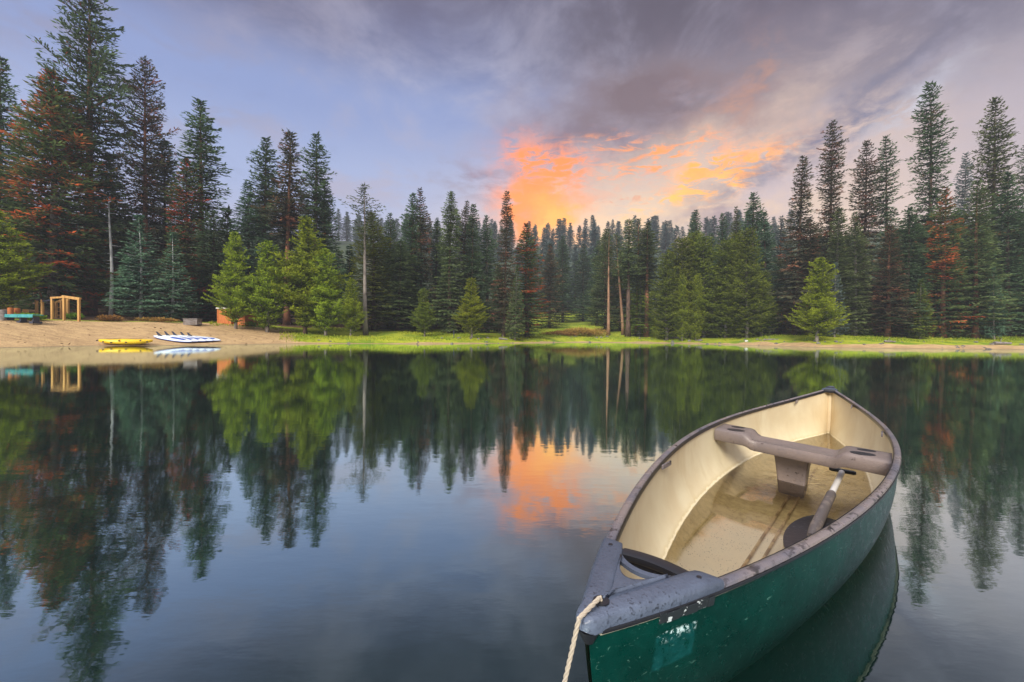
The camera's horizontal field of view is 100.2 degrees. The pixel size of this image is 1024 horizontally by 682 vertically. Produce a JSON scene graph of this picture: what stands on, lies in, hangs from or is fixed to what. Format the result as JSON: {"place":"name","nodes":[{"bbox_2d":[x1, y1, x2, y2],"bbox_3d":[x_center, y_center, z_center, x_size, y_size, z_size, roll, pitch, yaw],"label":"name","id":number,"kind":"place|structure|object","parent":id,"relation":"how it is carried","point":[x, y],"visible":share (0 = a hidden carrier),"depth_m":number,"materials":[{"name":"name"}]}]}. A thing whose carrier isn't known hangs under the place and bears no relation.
{"place":"outdoors","nodes":[
{"label":"outdoors","id":0,"kind":"place"},
{"bbox_2d":[0,342,1023,681],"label":"water","id":1,"kind":"structure","parent":0,"point":[346,512],"depth_m":2.18,"materials":[{"name":"blue liquid"}]},
{"bbox_2d":[576,386,901,681],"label":"canoe","id":2,"kind":"object","parent":1,"relation":"on","point":[699,572],"visible":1,"depth_m":1.59,"materials":[{"name":"plastic"}]},
{"bbox_2d":[562,595,602,681],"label":"mooring rope","id":3,"kind":"object","parent":2,"relation":"hanging from","point":[594,602],"visible":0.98,"depth_m":0.81,"materials":[{"name":"beige fabric"}]},
{"bbox_2d":[783,467,855,547],"bbox_3d":[1.529,0.800,2.087,0.232,0.124,1.086,1,1,42],"label":"paddle","id":4,"kind":"object","parent":2,"relation":"in","point":[797,530],"visible":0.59,"depth_m":1.99,"materials":[{"name":"grey plastic"}]},
{"bbox_2d":[0,206,1023,349],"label":"ground","id":5,"kind":"structure","parent":0,"point":[32,334],"depth_m":35.23,"materials":[{"name":"beige sand"}]},
{"bbox_2d":[0,55,43,302],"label":"fir tree","id":6,"kind":"object","parent":5,"relation":"on","point":[3,96],"visible":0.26,"depth_m":36.20,"materials":[{"name":"green plant"}]},
{"bbox_2d":[4,314,43,323],"bbox_3d":[-29.819,-1.342,26.115,1.866,0.560,0.635,1,1,0],"label":"picnic bench","id":7,"kind":"object","parent":5,"relation":"on","point":[34,317],"visible":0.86,"depth_m":25.95,"materials":[{"name":"teal paint"}]},
{"bbox_2d":[0,210,54,309],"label":"pine tree","id":8,"kind":"object","parent":5,"relation":"on","point":[12,276],"visible":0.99,"depth_m":28.49,"materials":[{"name":"green plant"}]},
{"bbox_2d":[35,295,80,321],"bbox_3d":[-31.048,-2.122,29.441,4.165,1.947,1.244,1,1,17],"label":"play frame","id":9,"kind":"object","parent":5,"relation":"on","point":[64,307],"visible":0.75,"depth_m":28.88,"materials":[{"name":"brown wood"}]},
{"bbox_2d":[0,64,134,314],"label":"fir tree","id":10,"kind":"object","parent":5,"relation":"on","point":[56,176],"visible":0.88,"depth_m":32.66,"materials":[{"name":"green plant"}]},
{"bbox_2d":[9,0,154,314],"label":"fir tree","id":11,"kind":"object","parent":5,"relation":"on","point":[94,66],"visible":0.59,"depth_m":35.51,"materials":[{"name":"green plant"}]},
{"bbox_2d":[104,198,122,315],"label":"dead tree","id":12,"kind":"object","parent":5,"relation":"on","point":[111,310],"visible":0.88,"depth_m":34.70,"materials":[{"name":"grey wood"}]},
{"bbox_2d":[75,159,154,312],"bbox_3d":[-35.938,-9.559,38.951,5.651,14.674,7.385,0,1,-21],"label":"fir tree","id":13,"kind":"object","parent":5,"relation":"on","point":[114,248],"visible":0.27,"depth_m":38.53,"materials":[{"name":"green plant"}]},
{"bbox_2d":[96,339,152,344],"bbox_3d":[-22.303,0.039,24.753,2.424,0.335,0.824,0,1,-25],"label":"kayak","id":14,"kind":"object","parent":5,"relation":"on","point":[125,341],"visible":1,"depth_m":24.52,"materials":[{"name":"yellow plastic"}]},
{"bbox_2d":[100,214,170,319],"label":"young fir","id":15,"kind":"object","parent":5,"relation":"on","point":[141,279],"visible":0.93,"depth_m":33.30,"materials":[{"name":"green plant"}]},
{"bbox_2d":[99,56,181,313],"bbox_3d":[-32.724,-13.611,38.190,5.894,23.418,6.474,0,1,-35],"label":"fir tree","id":16,"kind":"object","parent":5,"relation":"on","point":[144,194],"visible":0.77,"depth_m":37.93,"materials":[{"name":"green plant"}]},
{"bbox_2d":[133,316,180,321],"bbox_3d":[-26.658,-1.615,32.298,3.031,0.530,1.903,1,1,0],"label":"bush","id":17,"kind":"object","parent":5,"relation":"on","point":[158,319],"visible":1,"depth_m":31.92,"materials":[{"name":"plant"}]},
{"bbox_2d":[107,139,207,315],"bbox_3d":[-33.071,-10.570,40.602,7.452,17.031,8.800,1,1,27],"label":"fir tree","id":18,"kind":"object","parent":5,"relation":"on","point":[164,224],"visible":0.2,"depth_m":40.04,"materials":[{"name":"green plant"}]},
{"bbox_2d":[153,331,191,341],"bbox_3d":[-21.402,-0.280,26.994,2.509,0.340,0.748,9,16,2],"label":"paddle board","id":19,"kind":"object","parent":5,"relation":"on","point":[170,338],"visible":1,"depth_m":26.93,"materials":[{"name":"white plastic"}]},
{"bbox_2d":[144,230,202,318],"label":"young fir","id":20,"kind":"object","parent":5,"relation":"on","point":[175,305],"visible":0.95,"depth_m":34.24,"materials":[{"name":"green plant"}]},
{"bbox_2d":[147,157,219,317],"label":"fir tree","id":21,"kind":"object","parent":5,"relation":"on","point":[186,233],"visible":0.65,"depth_m":37.67,"materials":[{"name":"green plant"}]},
{"bbox_2d":[162,96,232,319],"bbox_3d":[-28.633,-11.934,39.536,5.312,20.522,4.931,0,2,-24],"label":"pine tree","id":22,"kind":"object","parent":5,"relation":"on","point":[199,145],"visible":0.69,"depth_m":39.11,"materials":[{"name":"green plant"}]},
{"bbox_2d":[168,210,230,320],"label":"fir tree","id":23,"kind":"object","parent":5,"relation":"on","point":[211,249],"visible":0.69,"depth_m":37.72,"materials":[{"name":"green plant"}]},
{"bbox_2d":[215,205,242,309],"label":"conifer","id":24,"kind":"object","parent":5,"relation":"on","point":[227,216],"visible":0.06,"depth_m":42.22,"materials":[{"name":"green plant"}]},
{"bbox_2d":[201,231,257,328],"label":"pine tree","id":25,"kind":"object","parent":5,"relation":"on","point":[232,275],"visible":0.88,"depth_m":33.59,"materials":[{"name":"green plant"}]},
{"bbox_2d":[216,308,257,325],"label":"shed","id":26,"kind":"structure","parent":5,"relation":"on","point":[222,319],"depth_m":35.60,"materials":[{"name":"orange wood"}]},
{"bbox_2d":[215,181,277,310],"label":"fir tree","id":27,"kind":"object","parent":5,"relation":"on","point":[245,229],"visible":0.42,"depth_m":40.88,"materials":[{"name":"green plant"}]},
{"bbox_2d":[237,136,284,321],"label":"fir tree","id":28,"kind":"object","parent":5,"relation":"on","point":[265,184],"visible":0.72,"depth_m":41.80,"materials":[{"name":"green plant"}]},
{"bbox_2d":[227,240,297,332],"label":"pine tree","id":29,"kind":"object","parent":5,"relation":"on","point":[264,289],"visible":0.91,"depth_m":34.34,"materials":[{"name":"green plant"}]},
{"bbox_2d":[268,192,303,321],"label":"fir tree","id":30,"kind":"object","parent":5,"relation":"on","point":[281,248],"visible":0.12,"depth_m":43.89,"materials":[{"name":"green plant"}]},
{"bbox_2d":[249,128,323,325],"bbox_3d":[-21.982,-10.850,41.866,6.456,19.228,5.549,0,2,-45],"label":"fir tree","id":31,"kind":"object","parent":5,"relation":"on","point":[292,219],"visible":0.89,"depth_m":41.59,"materials":[{"name":"green plant"}]},
{"bbox_2d":[256,215,352,333],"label":"pine tree","id":32,"kind":"object","parent":5,"relation":"on","point":[302,272],"visible":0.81,"depth_m":35.36,"materials":[{"name":"green plant"}]},
{"bbox_2d":[294,131,336,326],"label":"fir tree","id":33,"kind":"object","parent":5,"relation":"on","point":[315,187],"visible":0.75,"depth_m":42.33,"materials":[{"name":"green plant"}]},
{"bbox_2d":[303,248,352,335],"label":"pine tree","id":34,"kind":"object","parent":5,"relation":"on","point":[325,313],"visible":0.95,"depth_m":35.38,"materials":[{"name":"green plant"}]},
{"bbox_2d":[311,178,347,318],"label":"fir tree","id":35,"kind":"object","parent":5,"relation":"on","point":[333,219],"visible":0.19,"depth_m":44.26,"materials":[{"name":"green plant"}]},
{"bbox_2d":[339,246,361,312],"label":"conifer","id":36,"kind":"object","parent":5,"relation":"on","point":[347,265],"visible":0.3,"depth_m":50.01,"materials":[{"name":"green plant"}]},
{"bbox_2d":[336,277,367,336],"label":"young pine","id":37,"kind":"object","parent":5,"relation":"on","point":[351,319],"visible":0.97,"depth_m":36.21,"materials":[{"name":"green plant"}]},
{"bbox_2d":[338,183,385,334],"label":"lodgepole pine","id":38,"kind":"object","parent":5,"relation":"on","point":[365,294],"visible":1,"depth_m":38.25,"materials":[{"name":"green plant"}]},
{"bbox_2d":[349,213,406,329],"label":"fir tree","id":39,"kind":"object","parent":5,"relation":"on","point":[375,277],"visible":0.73,"depth_m":42.53,"materials":[{"name":"green plant"}]},
{"bbox_2d":[376,213,403,326],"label":"fir tree","id":40,"kind":"object","parent":5,"relation":"on","point":[390,228],"visible":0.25,"depth_m":47.32,"materials":[{"name":"green plant"}]},
{"bbox_2d":[370,240,434,330],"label":"fir tree","id":41,"kind":"object","parent":5,"relation":"on","point":[399,296],"visible":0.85,"depth_m":43.10,"materials":[{"name":"green plant"}]},
{"bbox_2d":[391,192,436,328],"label":"fir tree","id":42,"kind":"object","parent":5,"relation":"on","point":[408,234],"visible":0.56,"depth_m":45.59,"materials":[{"name":"green plant"}]},
{"bbox_2d":[408,288,437,336],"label":"young pine","id":43,"kind":"object","parent":5,"relation":"on","point":[424,320],"visible":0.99,"depth_m":38.11,"materials":[{"name":"green plant"}]},
{"bbox_2d":[405,187,443,328],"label":"fir tree","id":44,"kind":"object","parent":5,"relation":"on","point":[423,244],"visible":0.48,"depth_m":46.18,"materials":[{"name":"green plant"}]},
{"bbox_2d":[417,220,453,326],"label":"fir tree","id":45,"kind":"object","parent":5,"relation":"on","point":[435,262],"visible":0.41,"depth_m":50.36,"materials":[{"name":"green plant"}]},
{"bbox_2d":[428,191,466,332],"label":"fir tree","id":46,"kind":"object","parent":5,"relation":"on","point":[448,240],"visible":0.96,"depth_m":44.01,"materials":[{"name":"green plant"}]},
{"bbox_2d":[446,201,477,331],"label":"fir tree","id":47,"kind":"object","parent":5,"relation":"on","point":[463,232],"visible":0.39,"depth_m":46.32,"materials":[{"name":"green plant"}]},
{"bbox_2d":[451,203,490,330],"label":"fir tree","id":48,"kind":"object","parent":5,"relation":"on","point":[471,271],"visible":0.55,"depth_m":45.67,"materials":[{"name":"green plant"}]},
{"bbox_2d":[452,278,490,337],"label":"young pine","id":49,"kind":"object","parent":5,"relation":"on","point":[469,318],"visible":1,"depth_m":39.56,"materials":[{"name":"green plant"}]},
{"bbox_2d":[473,215,501,332],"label":"fir tree","id":50,"kind":"object","parent":5,"relation":"on","point":[486,253],"visible":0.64,"depth_m":47.96,"materials":[{"name":"green plant"}]},
{"bbox_2d":[483,190,521,336],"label":"fir tree","id":51,"kind":"object","parent":5,"relation":"on","point":[503,273],"visible":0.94,"depth_m":43.45,"materials":[{"name":"green plant"}]},
{"bbox_2d":[505,266,525,340],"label":"young fir","id":52,"kind":"object","parent":5,"relation":"on","point":[514,327],"visible":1,"depth_m":41.94,"materials":[{"name":"green plant"}]},
{"bbox_2d":[500,223,555,337],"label":"fir tree","id":53,"kind":"object","parent":5,"relation":"on","point":[526,293],"visible":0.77,"depth_m":45.37,"materials":[{"name":"green plant"}]},
{"bbox_2d":[531,243,566,327],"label":"fir tree","id":54,"kind":"object","parent":5,"relation":"on","point":[550,293],"visible":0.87,"depth_m":63.89,"materials":[{"name":"green plant"}]},
{"bbox_2d":[551,236,578,321],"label":"fir tree","id":55,"kind":"object","parent":5,"relation":"on","point":[562,300],"visible":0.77,"depth_m":76.14,"materials":[{"name":"green plant"}]},
{"bbox_2d":[570,244,593,320],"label":"fir tree","id":56,"kind":"object","parent":5,"relation":"on","point":[582,273],"visible":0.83,"depth_m":79.25,"materials":[{"name":"green plant"}]},
{"bbox_2d":[561,327,607,335],"bbox_3d":[9.028,-1.131,53.031,6.359,1.367,4.152,1,1,0],"label":"bush","id":57,"kind":"object","parent":5,"relation":"on","point":[584,331],"visible":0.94,"depth_m":52.31,"materials":[{"name":"green plant"}]},
{"bbox_2d":[575,241,606,324],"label":"fir tree","id":58,"kind":"object","parent":5,"relation":"on","point":[593,263],"visible":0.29,"depth_m":70.33,"materials":[{"name":"green plant"}]},
{"bbox_2d":[586,228,623,331],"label":"fir tree","id":59,"kind":"object","parent":5,"relation":"on","point":[604,281],"visible":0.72,"depth_m":59.46,"materials":[{"name":"green plant"}]},
{"bbox_2d":[594,229,622,335],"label":"pine tree","id":60,"kind":"object","parent":5,"relation":"on","point":[608,299],"visible":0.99,"depth_m":54.24,"materials":[{"name":"green plant"}]},
{"bbox_2d":[602,232,627,334],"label":"pine tree","id":61,"kind":"object","parent":5,"relation":"on","point":[621,307],"visible":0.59,"depth_m":54.98,"materials":[{"name":"green plant"}]},
{"bbox_2d":[209,321,1023,342],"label":"grass","id":62,"kind":"structure","parent":5,"relation":"on","point":[733,336],"depth_m":39.72,"materials":[{"name":"green plant"}]},
{"bbox_2d":[599,253,634,330],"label":"fir tree","id":63,"kind":"object","parent":5,"relation":"on","point":[623,291],"visible":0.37,"depth_m":60.00,"materials":[{"name":"green plant"}]},
{"bbox_2d":[612,219,644,336],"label":"pine tree","id":64,"kind":"object","parent":5,"relation":"on","point":[628,271],"visible":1,"depth_m":51.43,"materials":[{"name":"green plant"}]},
{"bbox_2d":[619,260,656,336],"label":"fir tree","id":65,"kind":"object","parent":5,"relation":"on","point":[640,314],"visible":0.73,"depth_m":52.35,"materials":[{"name":"green plant"}]},
{"bbox_2d":[623,218,652,335],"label":"pine tree","id":66,"kind":"object","parent":5,"relation":"on","point":[638,227],"visible":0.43,"depth_m":53.41,"materials":[{"name":"green plant"}]},
{"bbox_2d":[631,221,668,336],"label":"pine tree","id":67,"kind":"object","parent":5,"relation":"on","point":[647,252],"visible":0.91,"depth_m":51.89,"materials":[{"name":"green plant"}]},
{"bbox_2d":[656,220,671,257],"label":"conifer","id":68,"kind":"object","parent":5,"relation":"on","point":[666,225],"visible":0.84,"depth_m":130.58,"materials":[{"name":"green plant"}]},
{"bbox_2d":[638,251,691,339],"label":"pine tree","id":69,"kind":"object","parent":5,"relation":"on","point":[666,309],"visible":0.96,"depth_m":48.47,"materials":[{"name":"green plant"}]},
{"bbox_2d":[672,274,691,340],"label":"young pine","id":70,"kind":"object","parent":5,"relation":"on","point":[683,312],"visible":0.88,"depth_m":47.68,"materials":[{"name":"green plant"}]},
{"bbox_2d":[654,235,715,335],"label":"pine tree","id":71,"kind":"object","parent":5,"relation":"on","point":[679,261],"visible":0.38,"depth_m":48.89,"materials":[{"name":"green plant"}]},
{"bbox_2d":[687,210,705,327],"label":"fir tree","id":72,"kind":"object","parent":5,"relation":"on","point":[695,221],"visible":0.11,"depth_m":58.25,"materials":[{"name":"green plant"}]},
{"bbox_2d":[687,273,706,340],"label":"young pine","id":73,"kind":"object","parent":5,"relation":"on","point":[695,328],"visible":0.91,"depth_m":47.30,"materials":[{"name":"green plant"}]},
{"bbox_2d":[682,229,716,331],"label":"pine tree","id":74,"kind":"object","parent":5,"relation":"on","point":[693,235],"visible":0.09,"depth_m":51.24,"materials":[{"name":"green plant"}]},
{"bbox_2d":[673,234,739,337],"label":"pine tree","id":75,"kind":"object","parent":5,"relation":"on","point":[706,270],"visible":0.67,"depth_m":48.05,"materials":[{"name":"green plant"}]},
{"bbox_2d":[710,213,729,327],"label":"fir tree","id":76,"kind":"object","parent":5,"relation":"on","point":[722,232],"visible":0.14,"depth_m":56.59,"materials":[{"name":"green plant"}]},
{"bbox_2d":[701,238,762,337],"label":"pine tree","id":77,"kind":"object","parent":5,"relation":"on","point":[726,271],"visible":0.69,"depth_m":46.93,"materials":[{"name":"green plant"}]},
{"bbox_2d":[729,206,743,277],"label":"fir tree","id":78,"kind":"object","parent":5,"relation":"on","point":[737,230],"visible":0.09,"depth_m":53.35,"materials":[{"name":"green plant"}]},
{"bbox_2d":[717,227,780,337],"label":"pine tree","id":79,"kind":"object","parent":5,"relation":"on","point":[746,268],"visible":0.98,"depth_m":44.61,"materials":[{"name":"green plant"}]},
{"bbox_2d":[738,192,782,333],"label":"fir tree","id":80,"kind":"object","parent":5,"relation":"on","point":[752,216],"visible":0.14,"depth_m":50.20,"materials":[{"name":"green plant"}]},
{"bbox_2d":[749,270,784,335],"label":"pine tree","id":81,"kind":"object","parent":5,"relation":"on","point":[766,325],"visible":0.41,"depth_m":45.47,"materials":[{"name":"green plant"}]},
{"bbox_2d":[753,211,787,333],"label":"fir tree","id":82,"kind":"object","parent":5,"relation":"on","point":[763,241],"visible":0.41,"depth_m":48.73,"materials":[{"name":"green plant"}]},
{"bbox_2d":[768,215,794,329],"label":"fir tree","id":83,"kind":"object","parent":5,"relation":"on","point":[778,242],"visible":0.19,"depth_m":51.73,"materials":[{"name":"green plant"}]},
{"bbox_2d":[772,258,791,332],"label":"conifer","id":84,"kind":"object","parent":5,"relation":"on","point":[779,324],"visible":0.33,"depth_m":49.17,"materials":[{"name":"green plant"}]},
{"bbox_2d":[761,155,829,334],"bbox_3d":[29.675,-9.643,44.197,7.007,18.721,5.431,1,1,6],"label":"fir tree","id":85,"kind":"object","parent":5,"relation":"on","point":[802,187],"visible":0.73,"depth_m":43.90,"materials":[{"name":"green plant"}]},
{"bbox_2d":[778,216,837,334],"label":"fir tree","id":86,"kind":"object","parent":5,"relation":"on","point":[807,259],"visible":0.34,"depth_m":43.41,"materials":[{"name":"green plant"}]},
{"bbox_2d":[784,257,850,341],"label":"pine tree","id":87,"kind":"object","parent":5,"relation":"on","point":[814,313],"visible":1,"depth_m":36.79,"materials":[{"name":"green plant"}]},
{"bbox_2d":[824,262,848,336],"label":"young fir","id":88,"kind":"object","parent":5,"relation":"on","point":[836,299],"visible":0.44,"depth_m":39.62,"materials":[{"name":"green plant"}]},
{"bbox_2d":[806,207,871,334],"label":"fir tree","id":89,"kind":"object","parent":5,"relation":"on","point":[835,240],"visible":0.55,"depth_m":41.40,"materials":[{"name":"green plant"}]},
{"bbox_2d":[812,119,869,310],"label":"fir tree","id":90,"kind":"object","parent":5,"relation":"on","point":[830,193],"visible":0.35,"depth_m":45.75,"materials":[{"name":"green needle"},{"name":"brown bark"}]},
{"bbox_2d":[836,212,883,335],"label":"fir tree","id":91,"kind":"object","parent":5,"relation":"on","point":[855,252],"visible":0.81,"depth_m":40.98,"materials":[{"name":"green plant"}]},
{"bbox_2d":[845,139,886,330],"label":"fir tree","id":92,"kind":"object","parent":5,"relation":"on","point":[864,217],"visible":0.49,"depth_m":47.02,"materials":[{"name":"green needle"},{"name":"brown bark"}]},
{"bbox_2d":[861,134,915,330],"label":"fir tree","id":93,"kind":"object","parent":5,"relation":"on","point":[885,213],"visible":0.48,"depth_m":46.56,"materials":[{"name":"green plant"}]},
{"bbox_2d":[859,224,923,337],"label":"fir tree","id":94,"kind":"object","parent":5,"relation":"on","point":[888,299],"visible":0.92,"depth_m":40.01,"materials":[{"name":"green plant"}]},
{"bbox_2d":[870,207,940,336],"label":"fir tree","id":95,"kind":"object","parent":5,"relation":"on","point":[907,259],"visible":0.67,"depth_m":40.00,"materials":[{"name":"green plant"}]},
{"bbox_2d":[903,278,936,338],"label":"young fir","id":96,"kind":"object","parent":5,"relation":"on","point":[921,323],"visible":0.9,"depth_m":38.84,"materials":[{"name":"green plant"}]},
{"bbox_2d":[897,81,965,333],"bbox_3d":[42.636,-13.502,43.756,7.475,26.496,6.364,0,0,-15],"label":"fir tree","id":97,"kind":"object","parent":5,"relation":"on","point":[929,130],"visible":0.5,"depth_m":43.56,"materials":[{"name":"green plant"}]},
{"bbox_2d":[912,185,986,337],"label":"fir tree","id":98,"kind":"object","parent":5,"relation":"on","point":[944,279],"visible":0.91,"depth_m":39.48,"materials":[{"name":"green plant"}]},
{"bbox_2d":[938,215,970,328],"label":"conifer","id":99,"kind":"object","parent":5,"relation":"on","point":[955,258],"visible":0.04,"depth_m":47.93,"materials":[{"name":"green plant"}]},
{"bbox_2d":[948,153,976,272],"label":"fir tree","id":100,"kind":"object","parent":5,"relation":"on","point":[965,190],"visible":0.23,"depth_m":63.92,"materials":[{"name":"green plant"}]},
{"bbox_2d":[946,179,1022,338],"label":"fir tree","id":101,"kind":"object","parent":5,"relation":"on","point":[975,260],"visible":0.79,"depth_m":39.11,"materials":[{"name":"green plant"}]},
{"bbox_2d":[954,97,1021,328],"bbox_3d":[50.322,-12.933,44.448,5.699,24.978,7.001,1,1,1],"label":"fir tree","id":102,"kind":"object","parent":5,"relation":"on","point":[992,181],"visible":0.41,"depth_m":44.23,"materials":[{"name":"green plant"}]},
{"bbox_2d":[978,266,1013,339],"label":"young fir","id":103,"kind":"object","parent":5,"relation":"on","point":[993,329],"visible":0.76,"depth_m":38.21,"materials":[{"name":"green plant"}]},
{"bbox_2d":[972,171,1023,336],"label":"fir tree","id":104,"kind":"object","parent":5,"relation":"on","point":[1007,206],"visible":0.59,"depth_m":40.34,"materials":[{"name":"green plant"}]},
{"bbox_2d":[996,145,1023,326],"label":"fir tree","id":105,"kind":"object","parent":5,"relation":"on","point":[1021,181],"visible":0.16,"depth_m":44.26,"materials":[{"name":"green plant"}]},
{"bbox_2d":[0,0,1023,249],"label":"sky","id":106,"kind":"structure","parent":0,"point":[617,110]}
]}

